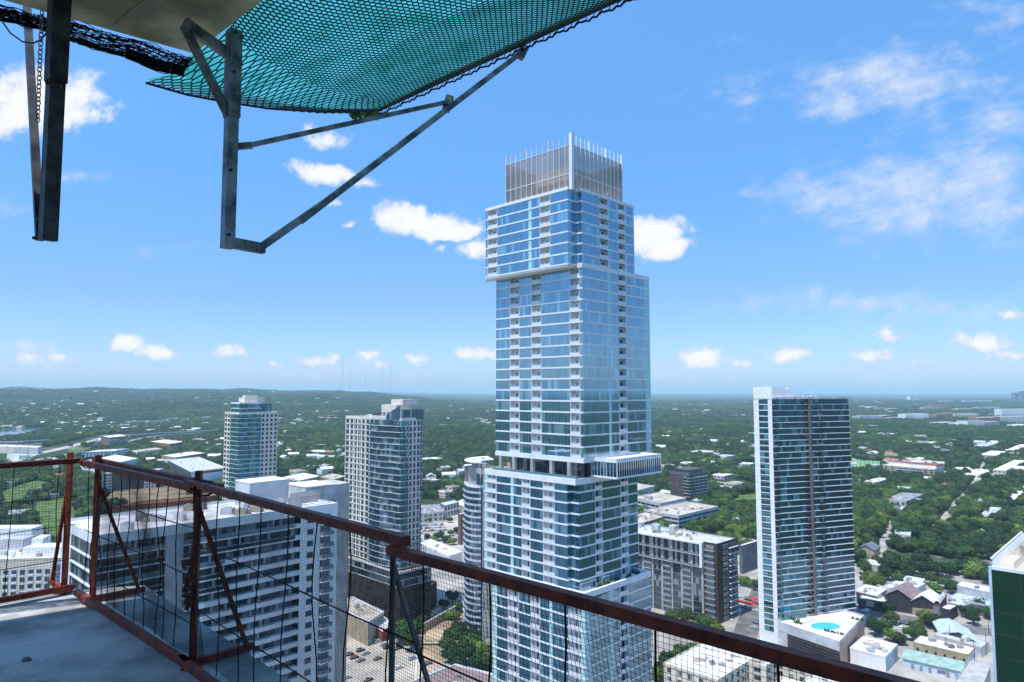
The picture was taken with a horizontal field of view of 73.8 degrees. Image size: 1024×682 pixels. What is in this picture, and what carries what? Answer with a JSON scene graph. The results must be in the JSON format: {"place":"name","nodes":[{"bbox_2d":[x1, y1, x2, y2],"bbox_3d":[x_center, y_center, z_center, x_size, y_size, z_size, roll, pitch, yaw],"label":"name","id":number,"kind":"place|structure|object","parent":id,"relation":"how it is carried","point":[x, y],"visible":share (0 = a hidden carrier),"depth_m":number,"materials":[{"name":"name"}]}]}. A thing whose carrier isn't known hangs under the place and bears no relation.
{"place":"outdoors","nodes":[
{"label":"outdoors","id":0,"kind":"place"},
{"bbox_2d":[0,427,42,435],"bbox_3d":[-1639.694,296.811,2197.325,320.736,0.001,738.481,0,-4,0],"label":"river","id":1,"kind":"structure","parent":0,"point":[14,431],"depth_m":2347.97,"materials":[{"name":"blue liquid"}]},
{"bbox_2d":[1,480,46,503],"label":"lawn","id":2,"kind":"structure","parent":0,"point":[16,494],"depth_m":929.24,"materials":[{"name":"green plant"}]},
{"bbox_2d":[0,525,61,596],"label":"apartment block","id":3,"kind":"structure","parent":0,"point":[29,586],"depth_m":299.80,"materials":[{"name":"white concrete"}]},
{"bbox_2d":[31,496,75,536],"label":"lawn","id":4,"kind":"structure","parent":0,"point":[47,507],"depth_m":760.76,"materials":[{"name":"green plant"}]},
{"bbox_2d":[8,434,113,461],"bbox_3d":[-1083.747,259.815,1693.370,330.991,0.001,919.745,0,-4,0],"label":"street","id":5,"kind":"structure","parent":0,"point":[51,450],"depth_m":1583.42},
{"bbox_2d":[81,448,129,457],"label":"apartment block","id":6,"kind":"structure","parent":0,"point":[102,452],"depth_m":1375.39,"materials":[{"name":"white glass"}]},
{"bbox_2d":[5,0,261,52],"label":"ceiling","id":7,"kind":"structure","parent":0,"point":[159,21],"depth_m":5.20,"materials":[{"name":"concrete"}]},
{"bbox_2d":[23,0,71,241],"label":"steel bracket","id":8,"kind":"object","parent":7,"relation":"attached to","point":[46,173],"visible":0.95,"depth_m":4.94,"materials":[{"name":"grey metal"}]},
{"bbox_2d":[35,10,44,122],"bbox_3d":[-3.431,-1.989,4.958,0.035,0.754,0.263,3,-5,-34],"label":"chain","id":9,"kind":"object","parent":8,"relation":"hanging from","point":[40,63],"visible":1,"depth_m":4.96,"materials":[{"name":"grey metal"}]},
{"bbox_2d":[0,4,194,75],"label":"bundled net","id":10,"kind":"object","parent":7,"relation":"hanging from","point":[140,57],"visible":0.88,"depth_m":5.68,"materials":[{"name":"black fabric"}]},
{"bbox_2d":[112,0,149,26],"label":"ceiling joint","id":11,"kind":"object","parent":7,"relation":"attached to","point":[130,12],"visible":1,"depth_m":5.16,"materials":[{"name":"grey metal"}]},
{"bbox_2d":[179,17,529,253],"bbox_3d":[-1.181,-2.189,6.737,0.147,3.099,4.128,-4,-6,41],"label":"steel bracket","id":12,"kind":"object","parent":7,"relation":"attached to","point":[228,99],"visible":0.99,"depth_m":5.45,"materials":[{"name":"grey metal"}]},
{"bbox_2d":[238,99,449,149],"bbox_3d":[-1.507,-2.108,6.551,2.273,1.087,0.130,3,-5,-39],"label":"stay tube","id":13,"kind":"object","parent":12,"relation":"attached to","point":[245,145],"visible":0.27,"depth_m":6.40,"materials":[{"name":"metal"}]},
{"bbox_2d":[145,0,632,120],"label":"catch net","id":14,"kind":"object","parent":12,"relation":"attached to","point":[396,33],"visible":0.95,"depth_m":6.98,"materials":[{"name":"green fabric"}]},
{"bbox_2d":[0,585,286,681],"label":"floor","id":15,"kind":"structure","parent":0,"point":[69,637],"depth_m":4.43,"materials":[{"name":"grey concrete"}]},
{"bbox_2d":[0,452,80,603],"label":"guardrail panel","id":16,"kind":"object","parent":15,"relation":"on","point":[63,587],"visible":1,"depth_m":5.59,"materials":[{"name":"red metal"}]},
{"bbox_2d":[74,455,206,667],"bbox_3d":[-2.569,1.452,4.950,2.159,1.150,0.451,-4,-6,42],"label":"guardrail panel","id":17,"kind":"object","parent":15,"relation":"on","point":[92,599],"visible":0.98,"depth_m":4.79,"materials":[{"name":"red metal"}]},
{"bbox_2d":[81,457,223,495],"bbox_3d":[-2.613,0.935,4.808,2.364,0.094,0.142,-4,-6,42],"label":"handrail tube","id":18,"kind":"object","parent":17,"relation":"attached to","point":[146,470],"visible":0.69,"depth_m":4.70,"materials":[{"name":"red metal"}]},
{"bbox_2d":[178,470,430,681],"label":"guardrail panel","id":19,"kind":"object","parent":15,"relation":"on","point":[194,664],"visible":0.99,"depth_m":3.35,"materials":[{"name":"red metal"}]},
{"bbox_2d":[386,544,920,681],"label":"guardrail panel","id":20,"kind":"object","parent":15,"relation":"on","point":[808,663],"visible":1,"depth_m":1.93,"materials":[{"name":"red metal"}]},
{"bbox_2d":[107,485,216,510],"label":"dirt site","id":21,"kind":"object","parent":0,"point":[159,493],"depth_m":892.71},
{"bbox_2d":[150,439,185,447],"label":"apartment block","id":22,"kind":"structure","parent":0,"point":[168,443],"depth_m":1675.91,"materials":[{"name":"concrete"}]},
{"bbox_2d":[60,476,348,681],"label":"apartment tower","id":23,"kind":"structure","parent":0,"point":[330,496],"depth_m":180.87,"materials":[{"name":"concrete"}]},
{"bbox_2d":[344,399,436,620],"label":"apartment tower","id":24,"kind":"structure","parent":0,"point":[383,461],"depth_m":408.27,"materials":[{"name":"grey glass"}]},
{"bbox_2d":[345,419,419,565],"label":"windows","id":25,"kind":"structure","parent":24,"relation":"in","point":[418,422],"depth_m":407.92,"materials":[{"name":"glass"}]},
{"bbox_2d":[346,635,449,681],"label":"parking lot","id":26,"kind":"structure","parent":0,"point":[401,655],"depth_m":337.87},
{"bbox_2d":[421,520,457,531],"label":"street","id":27,"kind":"structure","parent":0,"point":[450,524],"depth_m":687.56,"materials":[{"name":"grey concrete"}]},
{"bbox_2d":[421,539,461,561],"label":"warehouse","id":28,"kind":"structure","parent":0,"point":[434,547],"depth_m":548.54,"materials":[{"name":"white concrete"}]},
{"bbox_2d":[421,611,463,669],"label":"creek path","id":29,"kind":"structure","parent":0,"point":[434,650],"depth_m":368.89,"materials":[{"name":"beige concrete"}]},
{"bbox_2d":[440,499,458,517],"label":"shop building","id":30,"kind":"structure","parent":0,"point":[451,507],"depth_m":744.70,"materials":[{"name":"stone"}]},
{"bbox_2d":[411,664,491,681],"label":"hall","id":31,"kind":"structure","parent":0,"point":[475,673],"depth_m":305.99,"materials":[{"name":"brick"}]},
{"bbox_2d":[0,388,1010,570],"bbox_3d":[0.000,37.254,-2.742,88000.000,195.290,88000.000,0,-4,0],"label":"ground","id":32,"kind":"structure","parent":0,"point":[935,555],"depth_m":10365.27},
{"bbox_2d":[7,454,30,459],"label":"warehouse","id":33,"kind":"structure","parent":32,"relation":"on","point":[18,456],"depth_m":1351.11,"materials":[{"name":"white metal"}]},
{"bbox_2d":[0,445,41,453],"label":"warehouse","id":34,"kind":"structure","parent":32,"relation":"on","point":[20,449],"depth_m":1482.67,"materials":[{"name":"white"}]},
{"bbox_2d":[80,455,137,472],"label":"warehouse","id":35,"kind":"structure","parent":32,"relation":"on","point":[126,459],"depth_m":1217.11,"materials":[{"name":"white"}]},
{"bbox_2d":[101,434,127,445],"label":"office building","id":36,"kind":"structure","parent":32,"relation":"on","point":[116,439],"depth_m":1677.98,"materials":[{"name":"concrete"}]},
{"bbox_2d":[101,468,163,490],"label":"apartment block","id":37,"kind":"structure","parent":32,"relation":"on","point":[145,483],"depth_m":934.77,"materials":[{"name":"stone"}]},
{"bbox_2d":[110,495,215,511],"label":"store","id":38,"kind":"structure","parent":32,"relation":"on","point":[159,505],"depth_m":796.55,"materials":[{"name":"brick"}]},
{"bbox_2d":[161,451,205,458],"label":"store","id":39,"kind":"structure","parent":32,"relation":"on","point":[188,454],"depth_m":1371.02,"materials":[{"name":"white metal"}]},
{"bbox_2d":[168,457,222,479],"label":"store","id":40,"kind":"structure","parent":32,"relation":"on","point":[191,466],"depth_m":1087.47,"materials":[{"name":"concrete"}]},
{"bbox_2d":[222,395,277,500],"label":"apartment tower","id":41,"kind":"structure","parent":32,"relation":"on","point":[250,435],"depth_m":490.30,"materials":[{"name":"teal glass"}]},
{"bbox_2d":[265,414,276,476],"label":"windows","id":42,"kind":"structure","parent":41,"relation":"in","point":[275,424],"depth_m":498.39,"materials":[{"name":"teal glass"}]},
{"bbox_2d":[283,473,319,482],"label":"store","id":43,"kind":"structure","parent":32,"relation":"on","point":[300,477],"depth_m":1023.03,"materials":[{"name":"white concrete"}]},
{"bbox_2d":[320,473,344,480],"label":"store","id":44,"kind":"structure","parent":32,"relation":"on","point":[333,476],"depth_m":1029.50,"materials":[{"name":"beige concrete"}]},
{"bbox_2d":[437,635,455,649],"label":"tree","id":45,"kind":"object","parent":32,"relation":"on","point":[444,645],"visible":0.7,"depth_m":353.16,"materials":[{"name":"green plant"}]},
{"bbox_2d":[442,626,463,640],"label":"tree","id":46,"kind":"object","parent":32,"relation":"on","point":[459,630],"visible":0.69,"depth_m":358.84,"materials":[{"name":"green plant"}]},
{"bbox_2d":[447,653,466,665],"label":"tree","id":47,"kind":"object","parent":32,"relation":"on","point":[461,657],"visible":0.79,"depth_m":328.10,"materials":[{"name":"green plant"}]},
{"bbox_2d":[452,640,476,664],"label":"tree","id":48,"kind":"object","parent":32,"relation":"on","point":[465,645],"visible":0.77,"depth_m":336.18,"materials":[{"name":"green plant"}]},
{"bbox_2d":[468,638,489,653],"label":"tree","id":49,"kind":"object","parent":32,"relation":"on","point":[484,647],"visible":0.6,"depth_m":343.74,"materials":[{"name":"green plant"}]},
{"bbox_2d":[0,391,1023,478],"bbox_3d":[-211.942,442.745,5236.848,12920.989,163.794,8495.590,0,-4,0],"label":"distant houses","id":50,"kind":"structure","parent":32,"relation":"on","point":[324,468],"depth_m":1419.34,"materials":[{"name":"ceramic"}]},
{"bbox_2d":[637,484,653,494],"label":"office building","id":51,"kind":"structure","parent":32,"relation":"on","point":[644,487],"depth_m":859.61,"materials":[{"name":"white concrete"}]},
{"bbox_2d":[678,607,692,620],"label":"tree","id":52,"kind":"object","parent":32,"relation":"on","point":[684,613],"visible":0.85,"depth_m":394.32,"materials":[{"name":"green plant"}]},
{"bbox_2d":[859,541,880,556],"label":"house","id":53,"kind":"structure","parent":32,"relation":"on","point":[871,548],"depth_m":560.76,"materials":[{"name":"brick"}]},
{"bbox_2d":[866,619,883,635],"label":"tree","id":54,"kind":"object","parent":32,"relation":"on","point":[875,626],"visible":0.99,"depth_m":375.82,"materials":[{"name":"green plant"}]},
{"bbox_2d":[878,601,895,611],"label":"tree","id":55,"kind":"object","parent":32,"relation":"on","point":[887,606],"visible":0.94,"depth_m":411.82,"materials":[{"name":"green plant"}]},
{"bbox_2d":[882,610,899,622],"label":"tree","id":56,"kind":"object","parent":32,"relation":"on","point":[893,616],"visible":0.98,"depth_m":395.68,"materials":[{"name":"green plant"}]},
{"bbox_2d":[882,627,901,641],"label":"tree","id":57,"kind":"object","parent":32,"relation":"on","point":[890,633],"visible":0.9,"depth_m":367.74,"materials":[{"name":"green plant"}]},
{"bbox_2d":[886,492,922,506],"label":"store","id":58,"kind":"structure","parent":32,"relation":"on","point":[902,499],"depth_m":830.48,"materials":[{"name":"grey glass"}]},
{"bbox_2d":[901,625,922,640],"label":"tree","id":59,"kind":"object","parent":32,"relation":"on","point":[910,630],"visible":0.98,"depth_m":369.02,"materials":[{"name":"green plant"}]},
{"bbox_2d":[898,413,928,418],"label":"town building","id":60,"kind":"structure","parent":32,"relation":"on","point":[918,415],"depth_m":3161.30,"materials":[{"name":"white concrete"}]},
{"bbox_2d":[923,612,943,624],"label":"tree","id":61,"kind":"object","parent":32,"relation":"on","point":[929,619],"visible":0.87,"depth_m":387.92,"materials":[{"name":"green plant"}]},
{"bbox_2d":[926,561,949,576],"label":"tree","id":62,"kind":"object","parent":32,"relation":"on","point":[941,567],"visible":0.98,"depth_m":494.37,"materials":[{"name":"green plant"}]},
{"bbox_2d":[958,604,977,613],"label":"tree","id":63,"kind":"object","parent":32,"relation":"on","point":[968,608],"visible":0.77,"depth_m":406.86,"materials":[{"name":"green plant"}]},
{"bbox_2d":[956,420,984,425],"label":"town building","id":64,"kind":"structure","parent":32,"relation":"on","point":[975,422],"depth_m":2526.32,"materials":[{"name":"stone"}]},
{"bbox_2d":[962,560,985,578],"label":"tree","id":65,"kind":"object","parent":32,"relation":"on","point":[973,566],"visible":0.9,"depth_m":491.47,"materials":[{"name":"green plant"}]},
{"bbox_2d":[964,469,989,478],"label":"store","id":66,"kind":"structure","parent":32,"relation":"on","point":[976,473],"depth_m":1072.77,"materials":[{"name":"white concrete"}]},
{"bbox_2d":[992,416,1023,422],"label":"town building","id":67,"kind":"structure","parent":32,"relation":"on","point":[1016,419],"depth_m":2773.94,"materials":[{"name":"white concrete"}]},
{"bbox_2d":[993,460,1023,475],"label":"store","id":68,"kind":"structure","parent":32,"relation":"on","point":[1005,468],"depth_m":1121.07,"materials":[{"name":"white concrete"}]},
{"bbox_2d":[994,409,1023,415],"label":"town building","id":69,"kind":"structure","parent":32,"relation":"on","point":[1011,412],"depth_m":3508.22,"materials":[{"name":"white concrete"}]},
{"bbox_2d":[0,0,1023,393],"label":"sky","id":70,"kind":"structure","parent":0,"point":[827,196],"materials":[{"name":"blue"}]},
{"bbox_2d":[638,512,664,524],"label":"office building","id":71,"kind":"structure","parent":0,"point":[648,518],"depth_m":653.73,"materials":[{"name":"concrete"}]},
{"bbox_2d":[638,492,686,508],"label":"parking garage","id":72,"kind":"structure","parent":0,"point":[655,499],"depth_m":770.78,"materials":[{"name":"concrete"}]},
{"bbox_2d":[644,501,718,528],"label":"parking garage","id":73,"kind":"structure","parent":0,"point":[671,514],"depth_m":688.31,"materials":[{"name":"white concrete"}]},
{"bbox_2d":[670,466,706,499],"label":"apartment block","id":74,"kind":"structure","parent":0,"point":[687,482],"depth_m":836.05,"materials":[{"name":"stone"}]},
{"bbox_2d":[395,505,993,681],"bbox_3d":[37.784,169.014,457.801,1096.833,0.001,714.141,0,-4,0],"label":"downtown pavement","id":75,"kind":"structure","parent":0,"point":[897,668],"depth_m":399.35,"materials":[{"name":"grey concrete"}]},
{"bbox_2d":[347,597,383,645],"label":"warehouse","id":76,"kind":"structure","parent":75,"relation":"on","point":[375,613],"depth_m":374.42,"materials":[{"name":"concrete"}]},
{"bbox_2d":[376,617,387,641],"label":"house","id":77,"kind":"structure","parent":75,"relation":"on","point":[384,627],"depth_m":371.63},
{"bbox_2d":[421,504,443,522],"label":"shop building","id":78,"kind":"structure","parent":75,"relation":"on","point":[434,512],"depth_m":712.84,"materials":[{"name":"white concrete"}]},
{"bbox_2d":[420,601,463,633],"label":"retaining wall","id":79,"kind":"structure","parent":75,"relation":"on","point":[427,627],"depth_m":395.69,"materials":[{"name":"grey concrete"}]},
{"bbox_2d":[458,511,463,544],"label":"apartment block","id":80,"kind":"structure","parent":75,"relation":"on","point":[460,527],"depth_m":603.36,"materials":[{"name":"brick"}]},
{"bbox_2d":[462,456,498,639],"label":"apartment tower","id":81,"kind":"structure","parent":75,"relation":"on","point":[473,507],"depth_m":376.15,"materials":[{"name":"white glass"}]},
{"bbox_2d":[484,132,661,681],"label":"glass tower","id":82,"kind":"structure","parent":75,"relation":"on","point":[573,410],"depth_m":211.25,"materials":[{"name":"glass"}]},
{"bbox_2d":[638,521,739,623],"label":"apartment block","id":83,"kind":"structure","parent":75,"relation":"on","point":[696,572],"depth_m":411.93,"materials":[{"name":"grey concrete"}]},
{"bbox_2d":[739,539,757,573],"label":"apartment block","id":84,"kind":"structure","parent":75,"relation":"on","point":[748,560],"depth_m":512.07,"materials":[{"name":"stone"}]},
{"bbox_2d":[664,643,835,681],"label":"apartment block","id":85,"kind":"structure","parent":75,"relation":"on","point":[739,667],"depth_m":300.93,"materials":[{"name":"white concrete"}]},
{"bbox_2d":[667,665,810,681],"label":"windows","id":86,"kind":"structure","parent":85,"relation":"in","point":[679,673],"depth_m":299.75,"materials":[{"name":"grey glass"}]},
{"bbox_2d":[856,584,886,603],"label":"store","id":87,"kind":"structure","parent":75,"relation":"on","point":[870,591],"depth_m":433.86,"materials":[{"name":"concrete"}]},
{"bbox_2d":[858,595,887,612],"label":"store","id":88,"kind":"structure","parent":75,"relation":"on","point":[870,603],"depth_m":422.38,"materials":[{"name":"stone"}]},
{"bbox_2d":[850,636,897,671],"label":"store","id":89,"kind":"structure","parent":75,"relation":"on","point":[876,654],"depth_m":337.64,"materials":[{"name":"white concrete"}]},
{"bbox_2d":[884,581,921,613],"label":"bar building","id":90,"kind":"structure","parent":75,"relation":"on","point":[900,597],"depth_m":419.75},
{"bbox_2d":[884,581,924,591],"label":"store","id":91,"kind":"structure","parent":75,"relation":"on","point":[891,585],"depth_m":445.92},
{"bbox_2d":[911,589,939,614],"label":"bar building","id":92,"kind":"structure","parent":75,"relation":"on","point":[926,599],"depth_m":412.98,"materials":[{"name":"white glass"}]},
{"bbox_2d":[932,592,946,615],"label":"bar building","id":93,"kind":"structure","parent":75,"relation":"on","point":[940,601],"depth_m":413.33,"materials":[{"name":"concrete"}]},
{"bbox_2d":[913,635,975,665],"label":"store","id":94,"kind":"structure","parent":75,"relation":"on","point":[939,647],"depth_m":341.68,"materials":[{"name":"beige concrete"}]},
{"bbox_2d":[940,603,957,619],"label":"store","id":95,"kind":"structure","parent":75,"relation":"on","point":[949,610],"depth_m":405.89,"materials":[{"name":"grey concrete"}]},
{"bbox_2d":[932,618,979,643],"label":"shed","id":96,"kind":"structure","parent":75,"relation":"on","point":[958,630],"depth_m":370.60,"materials":[{"name":"blue metal"}]},
{"bbox_2d":[934,630,988,657],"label":"store","id":97,"kind":"structure","parent":75,"relation":"on","point":[980,648],"depth_m":354.28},
{"bbox_2d":[948,593,989,617],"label":"store","id":98,"kind":"structure","parent":75,"relation":"on","point":[956,596],"depth_m":418.44,"materials":[{"name":"stone"}]},
{"bbox_2d":[957,581,989,598],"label":"store","id":99,"kind":"structure","parent":75,"relation":"on","point":[969,588],"depth_m":437.46,"materials":[{"name":"white concrete"}]},
{"bbox_2d":[733,577,758,638],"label":"street","id":100,"kind":"structure","parent":0,"point":[747,618],"depth_m":402.56,"materials":[{"name":"grey asphalt"}]},
{"bbox_2d":[753,387,864,661],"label":"apartment tower","id":101,"kind":"structure","parent":0,"point":[805,541],"depth_m":374.53,"materials":[{"name":"glass"}]},
{"bbox_2d":[855,521,892,580],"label":"street","id":102,"kind":"structure","parent":0,"point":[883,547],"depth_m":598.41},
{"bbox_2d":[883,460,943,475],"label":"parking garage","id":103,"kind":"structure","parent":0,"point":[925,468],"depth_m":1065.07,"materials":[{"name":"white concrete"}]},
{"bbox_2d":[856,606,991,636],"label":"street","id":104,"kind":"structure","parent":0,"point":[972,629],"depth_m":402.68,"materials":[{"name":"grey asphalt"}]},
{"bbox_2d":[901,648,966,679],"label":"shop building","id":105,"kind":"structure","parent":0,"point":[934,664],"depth_m":328.06,"materials":[{"name":"teal metal"}]},
{"bbox_2d":[933,461,984,525],"bbox_3d":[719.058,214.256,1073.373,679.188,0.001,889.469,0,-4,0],"label":"street","id":106,"kind":"structure","parent":0,"point":[945,515],"depth_m":811.41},
{"bbox_2d":[955,657,990,681],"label":"parking deck","id":107,"kind":"structure","parent":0,"point":[974,671],"depth_m":306.58,"materials":[{"name":"concrete"}]},
{"bbox_2d":[988,531,1023,681],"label":"office block","id":108,"kind":"structure","parent":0,"point":[1006,578],"depth_m":125.47,"materials":[{"name":"green glass"}]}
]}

